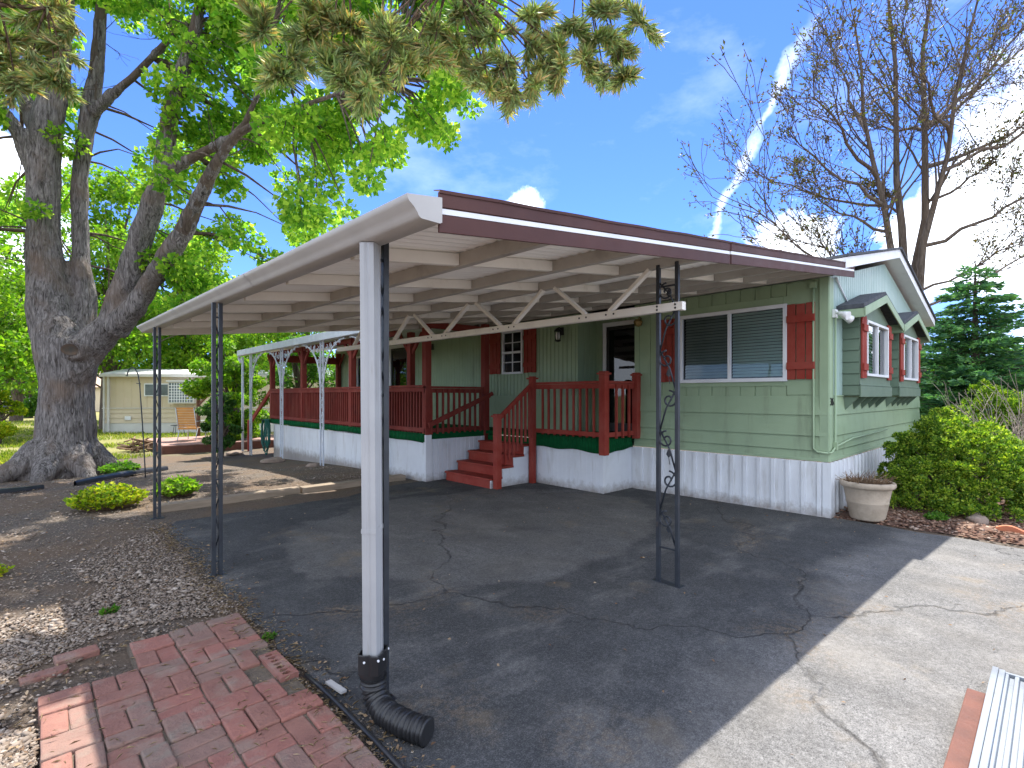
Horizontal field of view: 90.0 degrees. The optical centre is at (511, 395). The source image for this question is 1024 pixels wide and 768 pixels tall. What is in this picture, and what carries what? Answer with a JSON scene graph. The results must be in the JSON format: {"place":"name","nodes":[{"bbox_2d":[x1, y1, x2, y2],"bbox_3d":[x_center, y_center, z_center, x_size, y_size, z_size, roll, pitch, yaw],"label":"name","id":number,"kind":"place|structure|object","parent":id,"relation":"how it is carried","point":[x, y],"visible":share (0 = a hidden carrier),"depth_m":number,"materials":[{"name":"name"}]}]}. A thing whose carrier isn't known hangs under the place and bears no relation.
{"place":"outdoors","nodes":[
{"label":"outdoors","id":0,"kind":"place"},
{"bbox_2d":[0,419,210,463],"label":"lawn grass","id":1,"kind":"structure","parent":0,"point":[5,456],"depth_m":20.50,"materials":[{"name":"green plant"}]},
{"bbox_2d":[0,466,360,767],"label":"gravel","id":2,"kind":"structure","parent":0,"point":[21,648],"depth_m":3.61,"materials":[{"name":"grey gravel"}]},
{"bbox_2d":[0,411,1023,767],"bbox_3d":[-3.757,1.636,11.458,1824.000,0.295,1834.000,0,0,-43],"label":"ground","id":3,"kind":"structure","parent":0,"point":[244,461],"depth_m":5.39,"materials":[{"name":"brown soil"}]},
{"bbox_2d":[0,389,28,443],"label":"tall shrub","id":4,"kind":"object","parent":3,"relation":"on","point":[6,429],"visible":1,"depth_m":18.17,"materials":[{"name":"green plant"}]},
{"bbox_2d":[0,231,37,393],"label":"leafy tree","id":5,"kind":"object","parent":3,"relation":"on","point":[15,343],"visible":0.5,"depth_m":19.11,"materials":[{"name":"green plant"}]},
{"bbox_2d":[18,664,68,686],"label":"paving brick","id":6,"kind":"object","parent":3,"relation":"on","point":[28,679],"visible":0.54,"depth_m":2.72,"materials":[{"name":"brick"}]},
{"bbox_2d":[0,263,97,421],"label":"leafy tree","id":7,"kind":"object","parent":3,"relation":"on","point":[16,394],"visible":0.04,"depth_m":33.83,"materials":[{"name":"green plant"}]},
{"bbox_2d":[53,644,99,665],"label":"paving brick","id":8,"kind":"object","parent":3,"relation":"on","point":[76,654],"visible":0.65,"depth_m":2.92,"materials":[{"name":"brick"}]},
{"bbox_2d":[63,481,149,511],"bbox_3d":[-5.378,1.316,6.813,0.917,0.382,0.751,0,0,-43],"label":"shrub","id":9,"kind":"object","parent":3,"relation":"on","point":[103,497],"visible":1,"depth_m":6.66,"materials":[{"name":"green plant"}]},
{"bbox_2d":[0,162,228,429],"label":"leafy tree","id":10,"kind":"object","parent":3,"relation":"on","point":[132,343],"visible":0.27,"depth_m":25.21,"materials":[{"name":"green plant"}]},
{"bbox_2d":[97,459,140,473],"bbox_3d":[-8.117,1.477,10.593,0.750,0.293,0.663,0,0,-43],"label":"shrub","id":11,"kind":"object","parent":3,"relation":"on","point":[119,466],"visible":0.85,"depth_m":10.47,"materials":[{"name":"green plant"}]},
{"bbox_2d":[73,466,167,485],"bbox_3d":[-7.797,1.590,10.243,0.244,0.208,2.747,0,0,-5],"label":"landscape edging","id":12,"kind":"object","parent":3,"relation":"on","point":[107,476],"visible":0.89,"depth_m":9.90,"materials":[{"name":"black plastic"}]},
{"bbox_2d":[156,474,201,497],"bbox_3d":[-4.983,1.335,7.633,0.642,0.336,0.602,0,0,-43],"label":"shrub","id":13,"kind":"object","parent":3,"relation":"on","point":[179,487],"visible":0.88,"depth_m":7.52,"materials":[{"name":"green plant"}]},
{"bbox_2d":[40,630,320,767],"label":"path bed","id":14,"kind":"object","parent":3,"relation":"on","point":[260,673],"visible":0.18,"depth_m":2.63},
{"bbox_2d":[40,710,68,740],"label":"paving brick","id":15,"kind":"object","parent":14,"relation":"on","point":[57,723],"visible":0.71,"depth_m":2.29,"materials":[{"name":"brick"}]},
{"bbox_2d":[41,752,72,767],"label":"paving brick","id":16,"kind":"object","parent":14,"relation":"on","point":[67,758],"visible":1,"depth_m":2.04,"materials":[{"name":"brick"}]},
{"bbox_2d":[38,682,90,708],"bbox_3d":[-2.193,1.494,2.511,0.195,0.067,0.095,-1,1,-44],"label":"paving brick","id":17,"kind":"object","parent":14,"relation":"on","point":[67,693],"visible":0.51,"depth_m":2.50,"materials":[{"name":"brick"}]},
{"bbox_2d":[38,691,92,726],"bbox_3d":[-2.120,1.496,2.436,0.195,0.067,0.095,-1,0,-44],"label":"paving brick","id":18,"kind":"object","parent":14,"relation":"on","point":[74,702],"visible":0.62,"depth_m":2.42,"materials":[{"name":"brick"}]},
{"bbox_2d":[40,721,99,751],"bbox_3d":[-1.913,1.506,2.220,0.195,0.067,0.095,-2,1,-44],"label":"paving brick","id":19,"kind":"object","parent":14,"relation":"on","point":[86,729],"visible":0.45,"depth_m":2.22,"materials":[{"name":"brick"}]},
{"bbox_2d":[40,731,101,767],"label":"paving brick","id":20,"kind":"object","parent":14,"relation":"on","point":[60,749],"visible":0.6,"depth_m":2.13,"materials":[{"name":"brick"}]},
{"bbox_2d":[68,702,97,729],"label":"paving brick","id":21,"kind":"object","parent":14,"relation":"on","point":[80,716],"visible":0.63,"depth_m":2.36,"materials":[{"name":"brick"}]},
{"bbox_2d":[75,741,106,767],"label":"paving brick","id":22,"kind":"object","parent":14,"relation":"on","point":[95,754],"visible":0.97,"depth_m":2.07,"materials":[{"name":"brick"}]},
{"bbox_2d":[91,676,118,700],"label":"paving brick","id":23,"kind":"object","parent":14,"relation":"on","point":[104,686],"visible":0.62,"depth_m":2.58,"materials":[{"name":"brick"}]},
{"bbox_2d":[99,710,131,739],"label":"paving brick","id":24,"kind":"object","parent":14,"relation":"on","point":[115,723],"visible":0.59,"depth_m":2.29,"materials":[{"name":"brick"}]},
{"bbox_2d":[96,683,147,709],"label":"paving brick","id":25,"kind":"object","parent":14,"relation":"on","point":[122,694],"visible":0.56,"depth_m":2.50,"materials":[{"name":"brick"}]},
{"bbox_2d":[98,693,150,718],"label":"paving brick","id":26,"kind":"object","parent":14,"relation":"on","point":[117,707],"visible":0.48,"depth_m":2.43,"materials":[{"name":"brick"}]},
{"bbox_2d":[116,669,144,689],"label":"paving brick","id":27,"kind":"object","parent":14,"relation":"on","point":[132,678],"visible":0.59,"depth_m":2.64,"materials":[{"name":"brick"}]},
{"bbox_2d":[104,720,162,752],"bbox_3d":[-1.639,1.497,2.220,0.195,0.067,0.095,2,-1,-45],"label":"paving brick","id":28,"kind":"object","parent":14,"relation":"on","point":[135,734],"visible":0.6,"depth_m":2.20,"materials":[{"name":"brick"}]},
{"bbox_2d":[106,732,164,765],"bbox_3d":[-1.571,1.506,2.143,0.195,0.067,0.095,-2,1,-41],"label":"paving brick","id":29,"kind":"object","parent":14,"relation":"on","point":[140,745],"visible":0.55,"depth_m":2.13,"materials":[{"name":"brick"}]},
{"bbox_2d":[126,701,158,727],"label":"paving brick","id":30,"kind":"object","parent":14,"relation":"on","point":[140,714],"visible":0.61,"depth_m":2.35,"materials":[{"name":"brick"}]},
{"bbox_2d":[135,650,159,670],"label":"paving brick","id":31,"kind":"object","parent":14,"relation":"on","point":[147,659],"visible":0.62,"depth_m":2.83,"materials":[{"name":"brick"}]},
{"bbox_2d":[132,637,174,656],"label":"paving brick","id":32,"kind":"object","parent":14,"relation":"on","point":[162,644],"visible":0.49,"depth_m":2.99,"materials":[{"name":"brick"}]},
{"bbox_2d":[140,741,177,767],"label":"paving brick","id":33,"kind":"object","parent":14,"relation":"on","point":[162,755],"visible":0.85,"depth_m":2.06,"materials":[{"name":"brick"}]},
{"bbox_2d":[147,677,176,702],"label":"paving brick","id":34,"kind":"object","parent":14,"relation":"on","point":[157,690],"visible":0.6,"depth_m":2.54,"materials":[{"name":"brick"}]},
{"bbox_2d":[140,657,185,677],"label":"paving brick","id":35,"kind":"object","parent":14,"relation":"on","point":[149,670],"visible":0.48,"depth_m":2.76,"materials":[{"name":"brick"}]},
{"bbox_2d":[143,663,189,685],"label":"paving brick","id":36,"kind":"object","parent":14,"relation":"on","point":[175,670],"visible":0.47,"depth_m":2.69,"materials":[{"name":"brick"}]},
{"bbox_2d":[161,711,195,743],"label":"paving brick","id":37,"kind":"object","parent":14,"relation":"on","point":[176,726],"visible":0.64,"depth_m":2.25,"materials":[{"name":"brick"}]},
{"bbox_2d":[153,688,203,712],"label":"paving brick","id":38,"kind":"object","parent":14,"relation":"on","point":[171,702],"visible":0.49,"depth_m":2.47,"materials":[{"name":"brick"}]},
{"bbox_2d":[157,697,207,719],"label":"paving brick","id":39,"kind":"object","parent":14,"relation":"on","point":[190,705],"visible":0.34,"depth_m":2.41,"materials":[{"name":"brick"}]},
{"bbox_2d":[170,670,199,694],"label":"paving brick","id":40,"kind":"object","parent":14,"relation":"on","point":[181,682],"visible":0.59,"depth_m":2.61,"materials":[{"name":"brick"}]},
{"bbox_2d":[170,724,225,756],"bbox_3d":[-1.343,1.505,2.193,0.095,0.067,0.195,0,2,45],"label":"paving brick","id":41,"kind":"object","parent":14,"relation":"on","point":[197,740],"visible":0.54,"depth_m":2.18,"materials":[{"name":"brick"}]},
{"bbox_2d":[175,736,232,767],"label":"paving brick","id":42,"kind":"object","parent":14,"relation":"on","point":[199,754],"visible":0.6,"depth_m":2.11,"materials":[{"name":"brick"}]},
{"bbox_2d":[187,703,220,733],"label":"paving brick","id":43,"kind":"object","parent":14,"relation":"on","point":[204,716],"visible":0.61,"depth_m":2.32,"materials":[{"name":"brick"}]},
{"bbox_2d":[192,654,234,676],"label":"paving brick","id":44,"kind":"object","parent":14,"relation":"on","point":[203,668],"visible":0.49,"depth_m":2.78,"materials":[{"name":"brick"}]},
{"bbox_2d":[200,677,229,701],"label":"paving brick","id":45,"kind":"object","parent":14,"relation":"on","point":[211,689],"visible":0.59,"depth_m":2.56,"materials":[{"name":"brick"}]},
{"bbox_2d":[196,663,239,683],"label":"paving brick","id":46,"kind":"object","parent":14,"relation":"on","point":[207,676],"visible":0.43,"depth_m":2.71,"materials":[{"name":"brick"}]},
{"bbox_2d":[208,747,245,767],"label":"paving brick","id":47,"kind":"object","parent":14,"relation":"on","point":[221,759],"visible":0.95,"depth_m":2.06,"materials":[{"name":"brick"}]},
{"bbox_2d":[210,686,256,710],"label":"paving brick","id":48,"kind":"object","parent":14,"relation":"on","point":[215,703],"visible":0.44,"depth_m":2.49,"materials":[{"name":"brick"}]},
{"bbox_2d":[222,669,252,692],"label":"paving brick","id":49,"kind":"object","parent":14,"relation":"on","point":[239,679],"visible":0.63,"depth_m":2.63,"materials":[{"name":"brick"}]},
{"bbox_2d":[221,710,255,742],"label":"paving brick","id":50,"kind":"object","parent":14,"relation":"on","point":[231,723],"visible":0.65,"depth_m":2.26,"materials":[{"name":"brick"}]},
{"bbox_2d":[215,692,263,720],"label":"paving brick","id":51,"kind":"object","parent":14,"relation":"on","point":[227,709],"visible":0.48,"depth_m":2.41,"materials":[{"name":"brick"}]},
{"bbox_2d":[232,650,260,670],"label":"paving brick","id":52,"kind":"object","parent":14,"relation":"on","point":[250,659],"visible":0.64,"depth_m":2.82,"materials":[{"name":"brick"}]},
{"bbox_2d":[234,723,286,753],"bbox_3d":[-1.083,1.508,2.209,0.195,0.067,0.095,-2,2,-42],"label":"paving brick","id":53,"kind":"object","parent":14,"relation":"on","point":[271,733],"visible":0.58,"depth_m":2.20,"materials":[{"name":"brick"}]},
{"bbox_2d":[245,701,279,731],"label":"paving brick","id":54,"kind":"object","parent":14,"relation":"on","point":[268,717],"visible":0.62,"depth_m":2.33,"materials":[{"name":"brick"}]},
{"bbox_2d":[241,733,296,766],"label":"paving brick","id":55,"kind":"object","parent":14,"relation":"on","point":[258,754],"visible":0.7,"depth_m":2.12,"materials":[{"name":"brick"}]},
{"bbox_2d":[255,678,287,702],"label":"paving brick","id":56,"kind":"object","parent":14,"relation":"on","point":[276,691],"visible":0.62,"depth_m":2.54,"materials":[{"name":"brick"}]},
{"bbox_2d":[259,650,298,682],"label":"cored brick","id":57,"kind":"object","parent":14,"relation":"on","point":[268,662],"visible":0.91,"depth_m":2.76,"materials":[{"name":"brick"}]},
{"bbox_2d":[268,689,312,711],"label":"paving brick","id":58,"kind":"object","parent":14,"relation":"on","point":[288,700],"visible":0.26,"depth_m":2.48,"materials":[{"name":"brick"}]},
{"bbox_2d":[275,744,316,767],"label":"paving brick","id":59,"kind":"object","parent":14,"relation":"on","point":[295,756],"visible":0.89,"depth_m":2.07,"materials":[{"name":"brick"}]},
{"bbox_2d":[275,694,322,722],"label":"paving brick","id":60,"kind":"object","parent":14,"relation":"on","point":[290,712],"visible":0.57,"depth_m":2.39,"materials":[{"name":"brick"}]},
{"bbox_2d":[283,715,319,744],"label":"paving brick","id":61,"kind":"object","parent":14,"relation":"on","point":[300,729],"visible":0.54,"depth_m":2.26,"materials":[{"name":"brick"}]},
{"bbox_2d":[307,705,342,733],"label":"paving brick","id":62,"kind":"object","parent":14,"relation":"on","point":[326,714],"visible":0.62,"depth_m":2.32,"materials":[{"name":"brick"}]},
{"bbox_2d":[300,725,351,756],"bbox_3d":[-0.793,1.502,2.192,0.195,0.067,0.095,3,0,-42],"label":"paving brick","id":63,"kind":"object","parent":14,"relation":"on","point":[330,738],"visible":0.48,"depth_m":2.18,"materials":[{"name":"brick"}]},
{"bbox_2d":[310,735,363,767],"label":"paving brick","id":64,"kind":"object","parent":14,"relation":"on","point":[336,750],"visible":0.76,"depth_m":2.11,"materials":[{"name":"brick"}]},
{"bbox_2d":[345,746,384,767],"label":"paving brick","id":65,"kind":"object","parent":14,"relation":"on","point":[366,760],"visible":0.91,"depth_m":2.06,"materials":[{"name":"brick"}]},
{"bbox_2d":[111,219,261,369],"bbox_3d":[-19.437,-4.286,31.111,8.820,12.091,8.967,0,0,-43],"label":"leafy tree","id":66,"kind":"object","parent":3,"relation":"on","point":[167,361],"visible":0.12,"depth_m":29.75,"materials":[{"name":"green plant"}]},
{"bbox_2d":[147,434,273,454],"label":"garden deck","id":67,"kind":"structure","parent":3,"relation":"on","point":[179,446],"depth_m":16.24,"materials":[{"name":"wood"}]},
{"bbox_2d":[175,408,205,440],"bbox_3d":[-10.747,0.955,17.140,0.652,1.098,0.747,0,0,-3],"label":"patio chair","id":68,"kind":"object","parent":67,"relation":"on","point":[187,423],"visible":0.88,"depth_m":16.88,"materials":[{"name":"plastic"}]},
{"bbox_2d":[99,369,334,432],"bbox_3d":[-12.145,0.275,26.276,14.200,3.150,4.220,0,0,-9],"label":"trailer home","id":69,"kind":"object","parent":3,"relation":"on","point":[121,408],"visible":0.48,"depth_m":23.82,"materials":[{"name":"beige"}]},
{"bbox_2d":[195,392,243,457],"bbox_3d":[-8.223,0.825,14.364,1.102,1.876,1.085,0,0,21],"label":"tall shrub","id":70,"kind":"object","parent":3,"relation":"on","point":[229,441],"visible":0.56,"depth_m":14.30,"materials":[{"name":"green plant"}]},
{"bbox_2d":[0,467,441,767],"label":"dry needles","id":71,"kind":"object","parent":3,"relation":"on","point":[248,619],"visible":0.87,"depth_m":2.84,"materials":[{"name":"plant"}]},
{"bbox_2d":[179,336,269,440],"bbox_3d":[-9.785,-0.133,17.540,2.761,3.798,2.931,0,0,-31],"label":"tall shrub","id":72,"kind":"object","parent":3,"relation":"on","point":[198,388],"visible":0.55,"depth_m":17.21,"materials":[{"name":"green plant"}]},
{"bbox_2d":[164,333,297,369],"bbox_3d":[-17.555,-1.683,33.298,7.745,6.894,9.168,0,0,-27],"label":"leafy tree","id":73,"kind":"object","parent":3,"relation":"on","point":[194,342],"visible":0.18,"depth_m":30.07,"materials":[{"name":"green plant"}]},
{"bbox_2d":[0,0,507,482],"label":"maple tree","id":74,"kind":"object","parent":3,"relation":"on","point":[74,338],"visible":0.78,"depth_m":10.43,"materials":[{"name":"green plant"}]},
{"bbox_2d":[156,474,405,512],"bbox_3d":[-3.285,1.473,7.892,3.700,0.115,0.200,0,0,-43],"label":"timber edging","id":75,"kind":"object","parent":3,"relation":"on","point":[197,503],"visible":0.62,"depth_m":7.47,"materials":[{"name":"beige wood"}]},
{"bbox_2d":[234,332,334,387],"bbox_3d":[-11.159,-1.964,26.889,7.136,7.454,7.539,0,0,-43],"label":"leafy tree","id":76,"kind":"object","parent":3,"relation":"on","point":[276,337],"visible":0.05,"depth_m":25.76,"materials":[{"name":"green plant"}]},
{"bbox_2d":[246,334,334,429],"bbox_3d":[-8.487,-0.308,20.493,3.274,4.304,3.327,0,0,-8],"label":"tall shrub","id":77,"kind":"object","parent":3,"relation":"on","point":[312,374],"visible":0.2,"depth_m":20.29,"materials":[{"name":"green plant"}]},
{"bbox_2d":[0,0,668,126],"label":"pine tree","id":78,"kind":"object","parent":3,"relation":"on","point":[349,72],"visible":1,"depth_m":5.67,"materials":[{"name":"green plant"}]},
{"bbox_2d":[237,323,511,481],"bbox_3d":[-4.268,0.187,13.095,2.500,3.426,10.172,0,0,-43],"label":"covered porch","id":79,"kind":"object","parent":3,"relation":"on","point":[424,446],"visible":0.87,"depth_m":10.86,"materials":[{"name":"red wood"}]},
{"bbox_2d":[0,468,1004,767],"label":"fallen leaves","id":80,"kind":"object","parent":3,"relation":"on","point":[222,612],"visible":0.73,"depth_m":3.38,"materials":[{"name":"brown plant"}]},
{"bbox_2d":[335,247,936,517],"bbox_3d":[1.448,-0.287,13.481,6.745,4.175,14.448,0,0,-43],"label":"mobile home","id":81,"kind":"object","parent":3,"relation":"on","point":[821,370],"visible":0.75,"depth_m":7.38,"materials":[{"name":"paint"}]},
{"bbox_2d":[389,345,406,385],"bbox_3d":[-2.989,-0.333,13.527,0.105,1.985,0.990,0,0,-43],"label":"window","id":82,"kind":"structure","parent":81,"relation":"in","point":[397,353],"depth_m":13.60,"materials":[{"name":"white paint"}]},
{"bbox_2d":[502,330,522,373],"bbox_3d":[0.051,-0.865,10.400,0.164,0.870,0.600,0,0,-43],"label":"window","id":83,"kind":"structure","parent":81,"relation":"in","point":[514,343],"depth_m":10.45,"materials":[{"name":"white paint"}]},
{"bbox_2d":[603,319,634,431],"bbox_3d":[2.037,-0.327,9.022,0.060,1.975,1.040,0,0,-43],"label":"door","id":84,"kind":"structure","parent":81,"relation":"in","point":[618,337],"depth_m":9.15,"materials":[{"name":"black paint"}]},
{"bbox_2d":[680,303,787,382],"bbox_3d":[3.071,-0.680,7.173,0.164,1.000,1.500,0,0,-43],"label":"window","id":85,"kind":"structure","parent":81,"relation":"in","point":[746,344],"depth_m":7.11,"materials":[{"name":"white paint"}]},
{"bbox_2d":[836,292,903,409],"bbox_3d":[5.083,-0.613,7.200,2.339,1.645,0.318,0,0,-43],"label":"bay window","id":86,"kind":"structure","parent":81,"relation":"in","point":[867,352],"depth_m":6.85,"materials":[{"name":"paint"}]},
{"bbox_2d":[885,311,929,406],"bbox_3d":[6.817,-0.613,8.832,2.339,1.645,0.318,0,0,-43],"label":"bay window","id":87,"kind":"structure","parent":81,"relation":"in","point":[905,354],"depth_m":8.75,"materials":[{"name":"paint"}]},
{"bbox_2d":[677,0,1023,399],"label":"budding tree","id":88,"kind":"object","parent":3,"relation":"on","point":[884,194],"visible":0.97,"depth_m":16.11,"materials":[{"name":"brown plant"}]},
{"bbox_2d":[834,475,1023,544],"bbox_3d":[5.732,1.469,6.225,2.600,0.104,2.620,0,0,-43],"label":"mulch chips","id":89,"kind":"object","parent":3,"relation":"on","point":[903,514],"visible":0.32,"depth_m":5.83,"materials":[{"name":"brown wood"}]},
{"bbox_2d":[835,470,901,521],"bbox_3d":[4.262,1.191,6.164,0.663,0.588,0.632,0,0,11],"label":"planter","id":90,"kind":"object","parent":89,"relation":"on","point":[868,499],"visible":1,"depth_m":6.00,"materials":[{"name":"ceramic"}]},
{"bbox_2d":[873,406,1023,522],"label":"round shrub","id":91,"kind":"object","parent":89,"relation":"on","point":[951,482],"visible":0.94,"depth_m":6.28,"materials":[{"name":"green plant"}]},
{"bbox_2d":[931,370,1023,489],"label":"bare shrub","id":92,"kind":"object","parent":89,"relation":"on","point":[1015,432],"visible":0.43,"depth_m":7.35,"materials":[{"name":"brown plant"}]},
{"bbox_2d":[941,378,1023,467],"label":"round shrub","id":93,"kind":"object","parent":89,"relation":"on","point":[1013,402],"visible":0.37,"depth_m":9.48,"materials":[{"name":"green plant"}]},
{"bbox_2d":[880,261,1023,447],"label":"spruce tree","id":94,"kind":"object","parent":3,"relation":"on","point":[974,344],"visible":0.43,"depth_m":12.34,"materials":[{"name":"green plant"}]},
{"bbox_2d":[0,0,1023,367],"label":"sky","id":95,"kind":"structure","parent":0,"point":[607,157],"materials":[{"name":"blue"}]},
{"bbox_2d":[168,479,1023,767],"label":"driveway","id":96,"kind":"structure","parent":0,"point":[779,680],"depth_m":3.37,"materials":[{"name":"grey asphalt"}]},
{"bbox_2d":[144,524,426,766],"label":"driveway edge crumbs","id":97,"kind":"object","parent":96,"relation":"on","point":[331,709],"visible":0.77,"depth_m":3.66,"materials":[{"name":"gravel"}]},
{"bbox_2d":[304,673,404,767],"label":"edging strip","id":98,"kind":"object","parent":96,"relation":"on","point":[387,753],"visible":1,"depth_m":2.30,"materials":[{"name":"black plastic"}]},
{"bbox_2d":[445,376,538,488],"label":"porch steps","id":99,"kind":"structure","parent":96,"relation":"on","point":[492,457],"depth_m":8.61,"materials":[{"name":"red paint"}]},
{"bbox_2d":[137,189,854,747],"bbox_3d":[-0.424,-0.069,6.698,6.451,3.178,6.904,0,0,-43],"label":"carport","id":100,"kind":"object","parent":96,"relation":"on","point":[399,265],"visible":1,"depth_m":3.77,"materials":[{"name":"metal"}]},
{"bbox_2d":[486,371,641,493],"bbox_3d":[0.908,0.580,9.120,1.470,1.880,2.980,0,0,-43],"label":"entry landing","id":101,"kind":"object","parent":96,"relation":"on","point":[600,461],"visible":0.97,"depth_m":8.10,"materials":[{"name":"red wood"}]},
{"bbox_2d":[943,688,985,767],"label":"brown board","id":102,"kind":"object","parent":96,"relation":"on","point":[959,753],"visible":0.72,"depth_m":2.21,"materials":[{"name":"brown wood"}]},
{"bbox_2d":[969,666,1023,767],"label":"ribbed panel","id":103,"kind":"object","parent":96,"relation":"on","point":[999,741],"visible":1,"depth_m":2.22,"materials":[{"name":"white metal"}]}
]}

